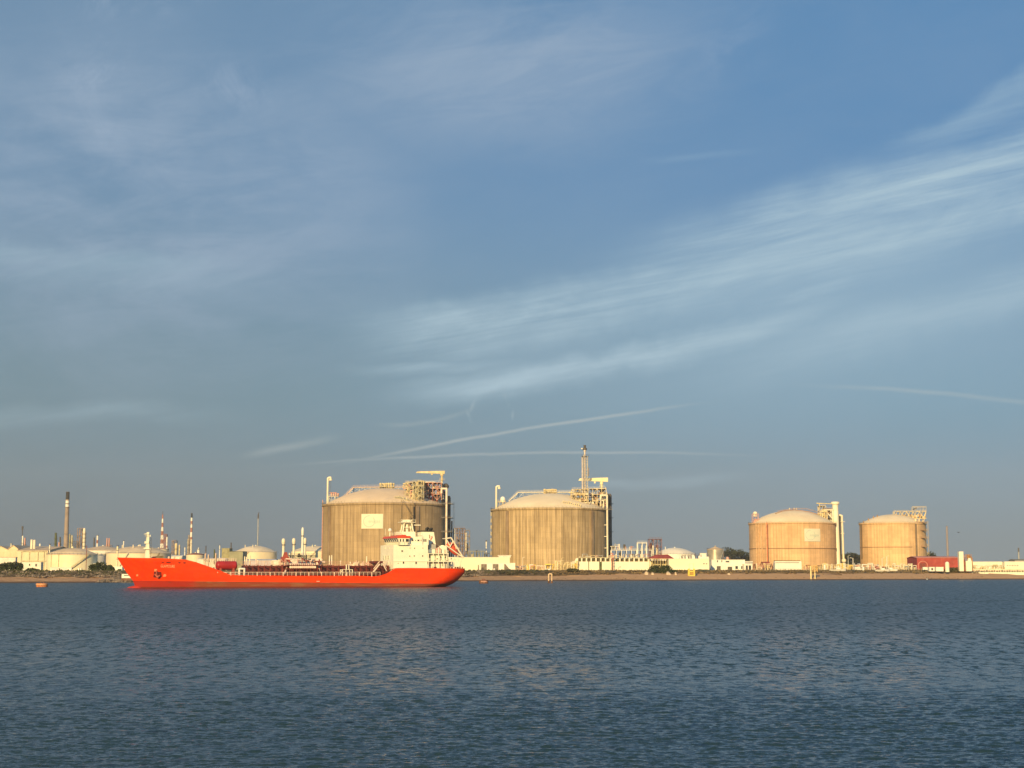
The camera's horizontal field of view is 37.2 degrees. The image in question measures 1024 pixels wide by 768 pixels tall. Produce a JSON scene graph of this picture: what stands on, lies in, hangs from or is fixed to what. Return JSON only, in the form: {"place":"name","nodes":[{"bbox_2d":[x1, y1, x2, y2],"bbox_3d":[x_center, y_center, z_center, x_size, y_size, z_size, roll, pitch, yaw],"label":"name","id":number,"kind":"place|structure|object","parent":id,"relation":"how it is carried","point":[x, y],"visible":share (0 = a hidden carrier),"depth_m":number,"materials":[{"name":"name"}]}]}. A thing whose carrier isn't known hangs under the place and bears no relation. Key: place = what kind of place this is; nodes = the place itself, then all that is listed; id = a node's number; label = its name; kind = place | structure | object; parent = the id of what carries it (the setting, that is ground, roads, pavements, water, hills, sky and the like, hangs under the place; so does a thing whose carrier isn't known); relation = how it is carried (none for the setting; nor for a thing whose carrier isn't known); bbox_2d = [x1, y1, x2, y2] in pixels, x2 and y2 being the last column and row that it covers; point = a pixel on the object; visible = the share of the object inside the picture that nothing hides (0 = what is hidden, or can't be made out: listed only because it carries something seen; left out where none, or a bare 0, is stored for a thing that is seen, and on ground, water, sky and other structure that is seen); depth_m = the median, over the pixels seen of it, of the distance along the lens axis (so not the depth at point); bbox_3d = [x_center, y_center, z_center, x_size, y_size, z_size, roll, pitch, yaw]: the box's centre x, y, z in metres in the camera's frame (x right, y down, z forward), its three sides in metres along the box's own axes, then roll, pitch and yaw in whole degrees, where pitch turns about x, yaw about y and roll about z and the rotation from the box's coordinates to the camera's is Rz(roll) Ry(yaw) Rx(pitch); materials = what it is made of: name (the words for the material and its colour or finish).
{"place":"outdoors","nodes":[
{"label":"outdoors","id":0,"kind":"place"},
{"bbox_2d":[174,543,177,554],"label":"process tower","id":1,"kind":"structure","parent":0,"point":[176,549],"depth_m":1937.32,"materials":[{"name":"white metal"}]},
{"bbox_2d":[282,538,285,556],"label":"process tower","id":2,"kind":"structure","parent":0,"point":[283,544],"depth_m":1142.80,"materials":[{"name":"metal"}]},
{"bbox_2d":[292,538,295,554],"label":"process tower","id":3,"kind":"structure","parent":0,"point":[293,543],"depth_m":1142.79,"materials":[{"name":"metal"}]},
{"bbox_2d":[301,527,303,554],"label":"process tower","id":4,"kind":"structure","parent":0,"point":[302,541],"depth_m":1292.75,"materials":[{"name":"white metal"}]},
{"bbox_2d":[303,538,306,555],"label":"process tower","id":5,"kind":"structure","parent":0,"point":[305,541],"depth_m":1142.96,"materials":[{"name":"metal"}]},
{"bbox_2d":[0,579,1023,767],"bbox_3d":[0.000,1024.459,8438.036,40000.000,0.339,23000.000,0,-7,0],"label":"water","id":6,"kind":"structure","parent":0,"point":[739,674],"depth_m":96.76,"materials":[{"name":"blue liquid"}]},
{"bbox_2d":[36,582,47,586],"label":"mooring buoy","id":7,"kind":"object","parent":6,"relation":"on","point":[40,584],"visible":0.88,"depth_m":541.76,"materials":[{"name":"orange paint"}]},
{"bbox_2d":[121,574,132,580],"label":"work float","id":8,"kind":"object","parent":6,"relation":"on","point":[125,577],"visible":0.59,"depth_m":706.34,"materials":[{"name":"white paint"}]},
{"bbox_2d":[117,516,464,587],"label":"tanker ship","id":9,"kind":"object","parent":6,"relation":"on","point":[409,559],"visible":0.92,"depth_m":530.83,"materials":[{"name":"paint"}]},
{"bbox_2d":[446,542,457,555],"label":"lifeboat","id":10,"kind":"object","parent":9,"relation":"on","point":[453,548],"visible":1,"depth_m":551.87,"materials":[{"name":"plastic"}]},
{"bbox_2d":[810,566,817,578],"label":"shore beacon","id":11,"kind":"object","parent":6,"relation":"in","point":[814,570],"visible":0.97,"depth_m":845.89,"materials":[{"name":"metal"}]},
{"bbox_2d":[0,569,1023,582],"bbox_3d":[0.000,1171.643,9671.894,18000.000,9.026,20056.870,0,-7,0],"label":"ground","id":12,"kind":"structure","parent":0,"point":[60,577],"depth_m":829.95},
{"bbox_2d":[0,561,6,569],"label":"bush","id":13,"kind":"object","parent":12,"relation":"on","point":[2,566],"visible":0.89,"depth_m":729.19,"materials":[{"name":"green plant"}]},
{"bbox_2d":[0,546,9,556],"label":"warehouse","id":14,"kind":"structure","parent":12,"relation":"on","point":[3,551],"depth_m":994.06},
{"bbox_2d":[0,557,17,569],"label":"hall","id":15,"kind":"object","parent":12,"relation":"on","point":[8,559],"visible":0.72,"depth_m":844.43,"materials":[{"name":"white metal"}]},
{"bbox_2d":[6,562,18,569],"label":"bush","id":16,"kind":"object","parent":12,"relation":"on","point":[11,565],"visible":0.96,"depth_m":730.88,"materials":[{"name":"green plant"}]},
{"bbox_2d":[15,562,23,569],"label":"bush","id":17,"kind":"object","parent":12,"relation":"on","point":[20,565],"visible":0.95,"depth_m":732.10,"materials":[{"name":"green plant"}]},
{"bbox_2d":[8,545,42,556],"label":"warehouse","id":18,"kind":"structure","parent":12,"relation":"on","point":[12,551],"depth_m":954.45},
{"bbox_2d":[22,562,43,569],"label":"storage shed","id":19,"kind":"structure","parent":12,"relation":"on","point":[37,565],"depth_m":824.24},
{"bbox_2d":[10,540,65,570],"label":"warehouse","id":20,"kind":"structure","parent":12,"relation":"on","point":[32,553],"depth_m":924.19,"materials":[{"name":"beige metal"}]},
{"bbox_2d":[50,567,72,570],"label":"bund wall","id":21,"kind":"structure","parent":12,"relation":"on","point":[60,568],"depth_m":772.30,"materials":[{"name":"white concrete"}]},
{"bbox_2d":[63,492,69,547],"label":"chimney","id":22,"kind":"object","parent":12,"relation":"on","point":[66,534],"visible":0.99,"depth_m":2289.24,"materials":[{"name":"concrete"}]},
{"bbox_2d":[46,546,97,569],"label":"storage tank","id":23,"kind":"object","parent":12,"relation":"on","point":[76,558],"visible":0.91,"depth_m":798.87,"materials":[{"name":"beige metal"}]},
{"bbox_2d":[77,528,82,548],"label":"steel structure","id":24,"kind":"object","parent":12,"relation":"on","point":[80,542],"visible":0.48,"depth_m":1990.88,"materials":[{"name":"beige paint"}]},
{"bbox_2d":[82,528,86,548],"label":"process tower","id":25,"kind":"structure","parent":12,"relation":"on","point":[84,539],"depth_m":1988.78,"materials":[{"name":"metal"}]},
{"bbox_2d":[88,563,99,570],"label":"bush","id":26,"kind":"object","parent":12,"relation":"on","point":[92,567],"visible":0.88,"depth_m":741.01,"materials":[{"name":"green plant"}]},
{"bbox_2d":[93,561,106,569],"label":"bush","id":27,"kind":"object","parent":12,"relation":"on","point":[102,566],"visible":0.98,"depth_m":743.22,"materials":[{"name":"green plant"}]},
{"bbox_2d":[97,554,105,562],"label":"storage tank","id":28,"kind":"object","parent":12,"relation":"on","point":[101,557],"visible":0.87,"depth_m":896.74,"materials":[{"name":"metal"}]},
{"bbox_2d":[84,545,119,554],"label":"storage tank","id":29,"kind":"object","parent":12,"relation":"on","point":[102,549],"visible":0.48,"depth_m":1389.19,"materials":[{"name":"white metal"}]},
{"bbox_2d":[103,564,112,569],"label":"bush","id":30,"kind":"object","parent":12,"relation":"on","point":[110,567],"visible":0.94,"depth_m":743.67,"materials":[{"name":"green plant"}]},
{"bbox_2d":[97,576,132,582],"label":"boulders","id":31,"kind":"object","parent":12,"relation":"on","point":[113,579],"visible":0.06,"depth_m":704.53,"materials":[{"name":"stone"}]},
{"bbox_2d":[116,545,118,565],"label":"chimney","id":32,"kind":"object","parent":12,"relation":"on","point":[117,550],"visible":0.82,"depth_m":993.27,"materials":[{"name":"metal"}]},
{"bbox_2d":[113,566,123,570],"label":"site hut","id":33,"kind":"object","parent":12,"relation":"on","point":[121,568],"visible":0.67,"depth_m":764.41,"materials":[{"name":"white paint"}]},
{"bbox_2d":[105,545,170,569],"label":"storage tank","id":34,"kind":"object","parent":12,"relation":"on","point":[133,551],"visible":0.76,"depth_m":1056.65,"materials":[{"name":"metal"}]},
{"bbox_2d":[160,514,163,548],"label":"chimney","id":35,"kind":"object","parent":12,"relation":"on","point":[162,536],"depth_m":2289.21,"materials":[{"name":"white paint"}]},
{"bbox_2d":[171,555,185,558],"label":"hall","id":36,"kind":"structure","parent":12,"relation":"on","point":[178,556],"depth_m":1194.19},
{"bbox_2d":[187,535,190,553],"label":"process tower","id":37,"kind":"structure","parent":12,"relation":"on","point":[189,545],"depth_m":2087.62,"materials":[{"name":"grey metal"}]},
{"bbox_2d":[190,513,192,552],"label":"chimney","id":38,"kind":"object","parent":12,"relation":"on","point":[191,526],"visible":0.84,"depth_m":2288.49,"materials":[{"name":"white paint"}]},
{"bbox_2d":[186,552,204,561],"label":"storage tank","id":39,"kind":"object","parent":12,"relation":"on","point":[195,556],"visible":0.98,"depth_m":1482.92,"materials":[{"name":"white metal"}]},
{"bbox_2d":[203,558,221,568],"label":"steel structure","id":40,"kind":"object","parent":12,"relation":"on","point":[210,564],"visible":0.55,"depth_m":1042.91,"materials":[{"name":"beige paint"}]},
{"bbox_2d":[197,558,228,567],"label":"hall","id":41,"kind":"structure","parent":12,"relation":"on","point":[200,560],"depth_m":1142.37,"materials":[{"name":"white metal"}]},
{"bbox_2d":[222,548,232,560],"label":"hall","id":42,"kind":"structure","parent":12,"relation":"on","point":[225,552],"depth_m":1262.36,"materials":[{"name":"grey paint"}]},
{"bbox_2d":[229,551,246,569],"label":"hall","id":43,"kind":"structure","parent":12,"relation":"on","point":[239,555],"depth_m":1242.19,"materials":[{"name":"grey paint"}]},
{"bbox_2d":[0,570,493,577],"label":"riprap","id":44,"kind":"object","parent":12,"relation":"on","point":[480,573],"visible":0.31,"depth_m":724.86,"materials":[{"name":"stone"}]},
{"bbox_2d":[237,545,276,558],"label":"storage tank","id":45,"kind":"object","parent":12,"relation":"on","point":[257,552],"visible":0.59,"depth_m":1328.10,"materials":[{"name":"white metal"}]},
{"bbox_2d":[257,513,258,545],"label":"flare stack","id":46,"kind":"object","parent":12,"relation":"on","point":[257,529],"visible":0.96,"depth_m":1891.81,"materials":[{"name":"metal"}]},
{"bbox_2d":[245,559,277,565],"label":"hall","id":47,"kind":"structure","parent":12,"relation":"on","point":[268,563],"depth_m":1092.53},
{"bbox_2d":[0,569,548,574],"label":"scrub","id":48,"kind":"object","parent":12,"relation":"on","point":[502,571],"visible":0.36,"depth_m":732.47,"materials":[{"name":"plant"}]},
{"bbox_2d":[288,553,313,559],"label":"steel structure","id":49,"kind":"object","parent":12,"relation":"on","point":[300,555],"visible":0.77,"depth_m":1075.23,"materials":[{"name":"beige paint"}]},
{"bbox_2d":[290,558,320,565],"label":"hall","id":50,"kind":"structure","parent":12,"relation":"on","point":[295,561],"depth_m":1092.53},
{"bbox_2d":[291,545,321,557],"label":"storage tank","id":51,"kind":"object","parent":12,"relation":"on","point":[315,551],"visible":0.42,"depth_m":1324.47,"materials":[{"name":"white metal"}]},
{"bbox_2d":[321,471,454,565],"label":"gas storage tank","id":52,"kind":"object","parent":12,"relation":"on","point":[357,525],"visible":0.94,"depth_m":958.05,"materials":[{"name":"concrete"}]},
{"bbox_2d":[455,527,465,556],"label":"steel structure","id":53,"kind":"object","parent":12,"relation":"on","point":[458,541],"visible":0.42,"depth_m":1244.16,"materials":[{"name":"beige paint"}]},
{"bbox_2d":[464,529,469,556],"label":"steel structure","id":54,"kind":"object","parent":12,"relation":"on","point":[467,547],"visible":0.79,"depth_m":1243.84,"materials":[{"name":"beige paint"}]},
{"bbox_2d":[468,550,484,556],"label":"steel structure","id":55,"kind":"object","parent":12,"relation":"on","point":[471,555],"visible":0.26,"depth_m":1242.58,"materials":[{"name":"beige paint"}]},
{"bbox_2d":[448,555,510,570],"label":"boundary building","id":56,"kind":"structure","parent":12,"relation":"on","point":[470,563],"depth_m":894.03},
{"bbox_2d":[481,563,492,569],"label":"site cabin","id":57,"kind":"object","parent":12,"relation":"on","point":[486,566],"visible":0.76,"depth_m":871.73,"materials":[{"name":"white paint"}]},
{"bbox_2d":[493,563,503,570],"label":"site cabin","id":58,"kind":"object","parent":12,"relation":"on","point":[498,566],"visible":0.79,"depth_m":871.73,"materials":[{"name":"white metal"}]},
{"bbox_2d":[504,563,514,569],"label":"site cabin","id":59,"kind":"object","parent":12,"relation":"on","point":[511,566],"visible":0.76,"depth_m":871.76,"materials":[{"name":"white paint"}]},
{"bbox_2d":[524,564,553,569],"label":"pipework","id":60,"kind":"object","parent":12,"relation":"on","point":[528,567],"visible":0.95,"depth_m":879.13,"materials":[{"name":"beige paint"}]},
{"bbox_2d":[490,445,612,569],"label":"gas storage tank","id":61,"kind":"object","parent":12,"relation":"on","point":[549,526],"visible":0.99,"depth_m":1021.80,"materials":[{"name":"concrete"},{"name":"yellow cream steel"},{"name":"dark red steel"}]},
{"bbox_2d":[554,560,577,569],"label":"pipework","id":62,"kind":"object","parent":12,"relation":"on","point":[572,564],"visible":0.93,"depth_m":877.25,"materials":[{"name":"yellow metal"}]},
{"bbox_2d":[567,568,578,571],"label":"bush","id":63,"kind":"object","parent":12,"relation":"on","point":[572,570],"visible":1,"depth_m":831.58,"materials":[{"name":"green plant"}]},
{"bbox_2d":[574,558,650,569],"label":"boundary wall","id":64,"kind":"structure","parent":12,"relation":"on","point":[616,565],"depth_m":879.78,"materials":[{"name":"beige paint"}]},
{"bbox_2d":[578,554,649,561],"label":"pipe gallery","id":65,"kind":"object","parent":12,"relation":"on","point":[615,559],"visible":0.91,"depth_m":887.04,"materials":[{"name":"beige paint"}]},
{"bbox_2d":[610,548,651,560],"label":"steel structure","id":66,"kind":"object","parent":12,"relation":"on","point":[620,554],"visible":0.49,"depth_m":1003.78,"materials":[{"name":"beige paint"}]},
{"bbox_2d":[610,543,631,549],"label":"pipe manifold","id":67,"kind":"object","parent":66,"relation":"on","point":[624,547],"visible":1,"depth_m":1001.01,"materials":[{"name":"metal"}]},
{"bbox_2d":[637,541,646,556],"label":"steel structure","id":68,"kind":"object","parent":12,"relation":"on","point":[642,549],"visible":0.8,"depth_m":994.12,"materials":[{"name":"metal"}]},
{"bbox_2d":[648,537,661,559],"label":"steel structure","id":69,"kind":"object","parent":12,"relation":"on","point":[650,545],"visible":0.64,"depth_m":1054.46,"materials":[{"name":"beige paint"}]},
{"bbox_2d":[648,564,672,572],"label":"bush","id":70,"kind":"object","parent":12,"relation":"on","point":[661,569],"visible":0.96,"depth_m":839.51,"materials":[{"name":"green plant"}]},
{"bbox_2d":[649,554,673,566],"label":"pavilion","id":71,"kind":"structure","parent":12,"relation":"on","point":[660,557],"depth_m":881.57,"materials":[{"name":"white metal"}]},
{"bbox_2d":[654,547,695,560],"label":"storage tank","id":72,"kind":"object","parent":12,"relation":"on","point":[675,553],"visible":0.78,"depth_m":1377.21,"materials":[{"name":"white metal"}]},
{"bbox_2d":[666,555,708,569],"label":"block building","id":73,"kind":"structure","parent":12,"relation":"on","point":[700,562],"depth_m":873.96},
{"bbox_2d":[688,564,694,575],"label":"shore beacon","id":74,"kind":"object","parent":12,"relation":"on","point":[691,573],"visible":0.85,"depth_m":832.02,"materials":[{"name":"metal"}]},
{"bbox_2d":[707,545,723,559],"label":"storage tank","id":75,"kind":"object","parent":12,"relation":"on","point":[715,553],"visible":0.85,"depth_m":1236.61,"materials":[{"name":"metal"}]},
{"bbox_2d":[709,557,744,569],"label":"flat building","id":76,"kind":"structure","parent":12,"relation":"on","point":[727,563],"depth_m":898.71,"materials":[{"name":"white paint"}]},
{"bbox_2d":[722,547,735,559],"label":"tree","id":77,"kind":"object","parent":12,"relation":"on","point":[730,555],"visible":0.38,"depth_m":1629.38,"materials":[{"name":"green plant"}]},
{"bbox_2d":[724,547,737,559],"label":"tree","id":78,"kind":"object","parent":12,"relation":"on","point":[734,553],"visible":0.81,"depth_m":1634.29,"materials":[{"name":"green plant"}]},
{"bbox_2d":[725,549,741,559],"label":"tree","id":79,"kind":"object","parent":12,"relation":"on","point":[735,555],"visible":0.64,"depth_m":1640.20,"materials":[{"name":"green plant"}]},
{"bbox_2d":[732,550,744,559],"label":"tree","id":80,"kind":"object","parent":12,"relation":"on","point":[738,554],"visible":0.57,"depth_m":1651.39,"materials":[{"name":"green plant"}]},
{"bbox_2d":[742,564,751,569],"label":"flat building","id":81,"kind":"structure","parent":12,"relation":"on","point":[746,566],"depth_m":893.61,"materials":[{"name":"white paint"}]},
{"bbox_2d":[753,562,772,569],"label":"pipework","id":82,"kind":"object","parent":12,"relation":"on","point":[765,566],"visible":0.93,"depth_m":917.87,"materials":[{"name":"beige metal"}]},
{"bbox_2d":[548,569,992,575],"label":"undergrowth","id":83,"kind":"object","parent":12,"relation":"on","point":[631,571],"visible":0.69,"depth_m":868.41,"materials":[{"name":"plant"}]},
{"bbox_2d":[773,560,801,569],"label":"site office","id":84,"kind":"structure","parent":12,"relation":"on","point":[786,564],"depth_m":908.59,"materials":[{"name":"white paint"}]},
{"bbox_2d":[748,502,845,569],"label":"gas storage tank","id":85,"kind":"object","parent":12,"relation":"on","point":[808,538],"visible":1,"depth_m":1393.31,"materials":[{"name":"beige concrete"}]},
{"bbox_2d":[802,565,821,569],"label":"pipework","id":86,"kind":"object","parent":12,"relation":"on","point":[818,566],"visible":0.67,"depth_m":907.91,"materials":[{"name":"yellow metal"}]},
{"bbox_2d":[821,563,852,569],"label":"pipework","id":87,"kind":"object","parent":12,"relation":"on","point":[848,566],"visible":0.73,"depth_m":922.74,"materials":[{"name":"white metal"}]},
{"bbox_2d":[829,568,845,570],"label":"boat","id":88,"kind":"object","parent":12,"relation":"on","point":[838,569],"visible":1,"depth_m":887.38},
{"bbox_2d":[846,552,857,568],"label":"tree","id":89,"kind":"object","parent":12,"relation":"on","point":[852,560],"visible":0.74,"depth_m":1638.91,"materials":[{"name":"green plant"}]},
{"bbox_2d":[852,563,878,569],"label":"pipework","id":90,"kind":"object","parent":12,"relation":"on","point":[867,565],"visible":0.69,"depth_m":922.77,"materials":[{"name":"beige paint"}]},
{"bbox_2d":[859,506,928,569],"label":"gas storage tank","id":91,"kind":"object","parent":12,"relation":"on","point":[896,539],"visible":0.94,"depth_m":1399.53,"materials":[{"name":"beige concrete"}]},
{"bbox_2d":[885,563,916,569],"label":"pipework","id":92,"kind":"object","parent":12,"relation":"on","point":[905,567],"visible":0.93,"depth_m":917.83,"materials":[{"name":"beige paint"}]},
{"bbox_2d":[907,556,957,569],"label":"red shed","id":93,"kind":"structure","parent":12,"relation":"on","point":[920,562],"depth_m":953.63,"materials":[{"name":"metal"}]},
{"bbox_2d":[934,567,943,570],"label":"kiosk","id":94,"kind":"object","parent":12,"relation":"on","point":[938,568],"visible":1,"depth_m":898.43,"materials":[{"name":"white paint"}]},
{"bbox_2d":[945,562,949,571],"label":"domed silo","id":95,"kind":"object","parent":12,"relation":"on","point":[946,566],"visible":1,"depth_m":897.63,"materials":[{"name":"metal"}]},
{"bbox_2d":[946,526,948,555],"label":"chimney","id":96,"kind":"object","parent":12,"relation":"on","point":[947,548],"visible":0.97,"depth_m":3580.06,"materials":[{"name":"metal"}]},
{"bbox_2d":[940,567,958,571],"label":"bush","id":97,"kind":"object","parent":12,"relation":"on","point":[954,569],"visible":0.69,"depth_m":910.55,"materials":[{"name":"green plant"}]},
{"bbox_2d":[958,552,963,570],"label":"white tower","id":98,"kind":"structure","parent":12,"relation":"on","point":[960,562],"depth_m":908.93,"materials":[{"name":"metal"}]},
{"bbox_2d":[964,554,972,570],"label":"pump house","id":99,"kind":"structure","parent":12,"relation":"on","point":[968,564],"depth_m":909.45,"materials":[{"name":"white paint"}]},
{"bbox_2d":[973,562,1001,568],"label":"long shed","id":100,"kind":"structure","parent":12,"relation":"on","point":[984,563],"depth_m":983.20,"materials":[{"name":"white paint"}]},
{"bbox_2d":[973,564,1004,568],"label":"pipework","id":101,"kind":"object","parent":12,"relation":"on","point":[988,566],"visible":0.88,"depth_m":952.57,"materials":[{"name":"beige paint"}]},
{"bbox_2d":[969,569,1023,574],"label":"jetty","id":102,"kind":"object","parent":12,"relation":"on","point":[1010,571],"visible":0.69,"depth_m":920.96,"materials":[{"name":"metal"}]},
{"bbox_2d":[1002,561,1023,568],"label":"long shed","id":103,"kind":"structure","parent":12,"relation":"on","point":[1013,564],"depth_m":978.16,"materials":[{"name":"white paint"}]},
{"bbox_2d":[0,0,1023,567],"label":"sky","id":104,"kind":"structure","parent":0,"point":[765,257],"materials":[{"name":"blue"}]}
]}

